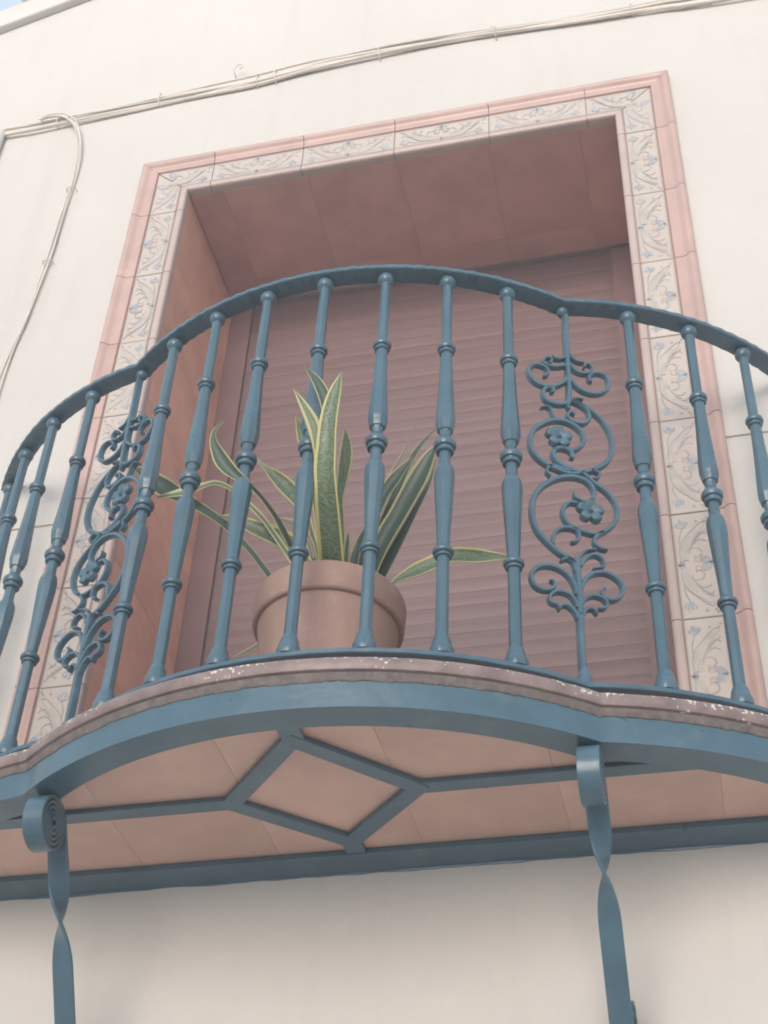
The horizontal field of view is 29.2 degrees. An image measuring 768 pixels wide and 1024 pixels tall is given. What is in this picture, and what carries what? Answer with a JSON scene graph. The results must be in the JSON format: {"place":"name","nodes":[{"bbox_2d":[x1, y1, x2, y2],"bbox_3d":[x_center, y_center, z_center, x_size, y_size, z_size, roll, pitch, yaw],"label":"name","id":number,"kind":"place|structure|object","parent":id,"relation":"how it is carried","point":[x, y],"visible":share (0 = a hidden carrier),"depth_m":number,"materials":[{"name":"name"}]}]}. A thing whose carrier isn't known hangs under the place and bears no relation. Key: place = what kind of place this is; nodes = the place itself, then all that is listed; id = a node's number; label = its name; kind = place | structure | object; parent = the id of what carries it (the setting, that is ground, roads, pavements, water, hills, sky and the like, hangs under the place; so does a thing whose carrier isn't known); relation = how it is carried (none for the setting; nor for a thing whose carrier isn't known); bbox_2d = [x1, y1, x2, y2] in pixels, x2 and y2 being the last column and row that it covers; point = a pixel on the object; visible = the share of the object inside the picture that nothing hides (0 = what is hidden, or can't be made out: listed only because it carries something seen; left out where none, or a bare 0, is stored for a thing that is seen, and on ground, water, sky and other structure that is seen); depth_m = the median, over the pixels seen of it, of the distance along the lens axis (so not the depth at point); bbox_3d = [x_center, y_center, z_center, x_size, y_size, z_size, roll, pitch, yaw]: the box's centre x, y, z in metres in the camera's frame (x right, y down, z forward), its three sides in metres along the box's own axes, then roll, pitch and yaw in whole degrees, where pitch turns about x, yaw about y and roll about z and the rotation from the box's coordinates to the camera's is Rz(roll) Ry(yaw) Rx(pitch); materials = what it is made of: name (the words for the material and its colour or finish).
{"place":"outdoors","nodes":[
{"label":"outdoors","id":0,"kind":"place"},
{"bbox_2d":[0,0,22,10],"label":"sky","id":1,"kind":"structure","parent":0,"point":[4,4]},
{"label":"road","id":2,"kind":"structure","parent":0,"visible":0},
{"bbox_2d":[0,0,767,1023],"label":"house","id":3,"kind":"structure","parent":2,"relation":"on","point":[498,944],"depth_m":3.71,"materials":[{"name":"white paint"}]},
{"bbox_2d":[0,128,5,147],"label":"conduit","id":4,"kind":"object","parent":3,"relation":"attached to","point":[2,135],"visible":1,"depth_m":4.84,"materials":[{"name":"white plastic"}]},
{"bbox_2d":[0,113,81,389],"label":"drop cable","id":5,"kind":"object","parent":3,"relation":"attached to","point":[39,282],"visible":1,"depth_m":4.42,"materials":[{"name":"beige plastic"}]},
{"bbox_2d":[22,794,75,1023],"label":"support strut","id":6,"kind":"object","parent":3,"relation":"attached to","point":[44,823],"visible":1,"depth_m":2.58,"materials":[{"name":"blue paint"}]},
{"bbox_2d":[234,64,242,77],"bbox_3d":[-0.466,-1.424,4.774,0.032,0.039,0.037,-7,-42,11],"label":"wall hook","id":7,"kind":"object","parent":3,"relation":"attached to","point":[239,68],"depth_m":4.76,"materials":[{"name":"white metal"}]},
{"bbox_2d":[2,0,726,136],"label":"cable bundle","id":8,"kind":"object","parent":3,"relation":"attached to","point":[414,44],"visible":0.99,"depth_m":4.68,"materials":[{"name":"beige plastic"}]},
{"bbox_2d":[0,657,767,900],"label":"balcony slab","id":9,"kind":"structure","parent":3,"relation":"attached to","point":[300,768],"depth_m":2.54,"materials":[{"name":"tile"}]},
{"bbox_2d":[252,560,406,654],"bbox_3d":[-0.111,0.312,2.755,0.298,0.338,0.298,-7,-42,11],"label":"flower pot","id":10,"kind":"object","parent":9,"relation":"on","point":[329,609],"visible":0.48,"depth_m":2.73,"materials":[{"name":"ceramic"}]},
{"bbox_2d":[135,365,506,658],"bbox_3d":[-0.180,-0.033,2.952,0.827,0.536,0.343,-14,-44,18],"label":"snake plant","id":11,"kind":"object","parent":10,"relation":"in","point":[330,541],"visible":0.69,"depth_m":2.92,"materials":[{"name":"green plant"}]},
{"bbox_2d":[0,264,767,756],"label":"balcony railing","id":12,"kind":"object","parent":9,"relation":"on","point":[46,428],"visible":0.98,"depth_m":2.92,"materials":[{"name":"blue metal"}]},
{"bbox_2d":[2,70,767,745],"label":"doorway surround","id":13,"kind":"object","parent":3,"relation":"attached to","point":[576,168],"visible":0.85,"depth_m":4.22,"materials":[{"name":"beige tile"}]},
{"bbox_2d":[174,246,677,685],"bbox_3d":[0.111,0.126,3.945,1.299,2.197,0.154,-7,-42,11],"label":"roller shutter","id":14,"kind":"object","parent":3,"relation":"attached to","point":[619,643],"visible":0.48,"depth_m":4.11,"materials":[{"name":"pink plastic"}]},
{"bbox_2d":[576,745,637,1023],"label":"support strut","id":15,"kind":"object","parent":3,"relation":"attached to","point":[591,780],"visible":1,"depth_m":2.38,"materials":[{"name":"blue paint"}]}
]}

